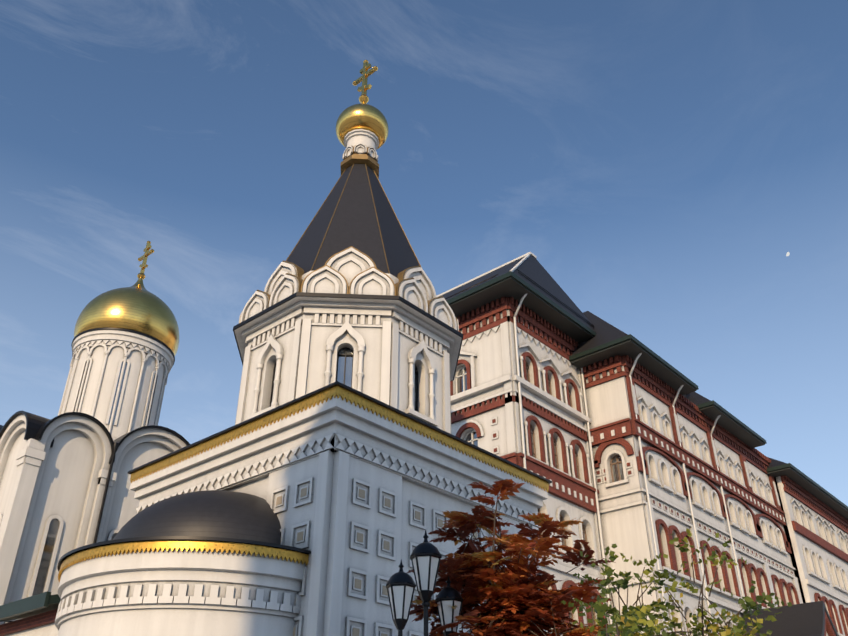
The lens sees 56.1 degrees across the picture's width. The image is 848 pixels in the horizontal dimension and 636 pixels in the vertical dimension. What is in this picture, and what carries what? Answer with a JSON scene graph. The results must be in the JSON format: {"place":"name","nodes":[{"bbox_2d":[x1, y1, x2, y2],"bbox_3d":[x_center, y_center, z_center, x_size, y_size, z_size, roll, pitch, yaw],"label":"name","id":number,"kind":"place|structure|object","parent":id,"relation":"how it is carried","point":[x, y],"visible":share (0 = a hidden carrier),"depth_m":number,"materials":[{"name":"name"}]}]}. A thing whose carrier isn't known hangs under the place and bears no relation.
{"place":"outdoors","nodes":[
{"label":"outdoors","id":0,"kind":"place"},
{"bbox_2d":[0,241,189,624],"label":"church","id":1,"kind":"structure","parent":0,"point":[65,482],"depth_m":24.78,"materials":[{"name":"white paint"}]},
{"bbox_2d":[55,102,551,635],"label":"church","id":2,"kind":"structure","parent":0,"point":[325,480],"depth_m":17.50,"materials":[{"name":"white paint"}]},
{"bbox_2d":[352,60,377,103],"bbox_3d":[-2.171,-8.681,29.174,1.258,2.264,0.382,-25,-39,34],"label":"cross","id":3,"kind":"object","parent":2,"relation":"on","point":[363,79],"visible":0.96,"depth_m":29.13,"materials":[{"name":"gold metal"}]},
{"bbox_2d":[0,0,847,505],"label":"sky","id":4,"kind":"structure","parent":0,"point":[663,162],"materials":[{"name":"blue"}]},
{"bbox_2d":[437,252,847,635],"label":"building","id":5,"kind":"structure","parent":0,"point":[629,445],"depth_m":39.46,"materials":[{"name":"white paint"}]},
{"label":"ground","id":6,"kind":"structure","parent":0,"visible":0},
{"bbox_2d":[0,591,60,635],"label":"building","id":7,"kind":"structure","parent":6,"relation":"on","point":[37,613],"depth_m":18.54,"materials":[{"name":"white paint"}]},
{"bbox_2d":[386,530,462,635],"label":"street lamp","id":8,"kind":"object","parent":6,"relation":"on","point":[425,558],"visible":1,"depth_m":10.85,"materials":[{"name":"black metal"}]},
{"bbox_2d":[407,479,616,635],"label":"sumac tree","id":9,"kind":"object","parent":6,"relation":"on","point":[517,599],"visible":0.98,"depth_m":11.57,"materials":[{"name":"red plant"}]},
{"bbox_2d":[579,595,651,635],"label":"shrub","id":10,"kind":"object","parent":6,"relation":"on","point":[624,621],"visible":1,"depth_m":5.70,"materials":[{"name":"green plant"}]},
{"bbox_2d":[562,553,687,634],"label":"tree","id":11,"kind":"object","parent":6,"relation":"on","point":[663,607],"visible":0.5,"depth_m":9.25,"materials":[{"name":"green plant"}]},
{"bbox_2d":[573,544,680,635],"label":"tree","id":12,"kind":"object","parent":6,"relation":"on","point":[609,571],"visible":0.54,"depth_m":8.14,"materials":[{"name":"green plant"}]},
{"bbox_2d":[572,598,682,635],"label":"shrub","id":13,"kind":"object","parent":6,"relation":"on","point":[650,626],"visible":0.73,"depth_m":6.35,"materials":[{"name":"green plant"}]},
{"bbox_2d":[611,528,791,635],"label":"young tree","id":14,"kind":"object","parent":6,"relation":"on","point":[713,627],"visible":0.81,"depth_m":9.07,"materials":[{"name":"green plant"}]},
{"bbox_2d":[720,592,778,635],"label":"tree","id":15,"kind":"object","parent":6,"relation":"on","point":[737,630],"visible":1,"depth_m":7.40,"materials":[{"name":"green plant"}]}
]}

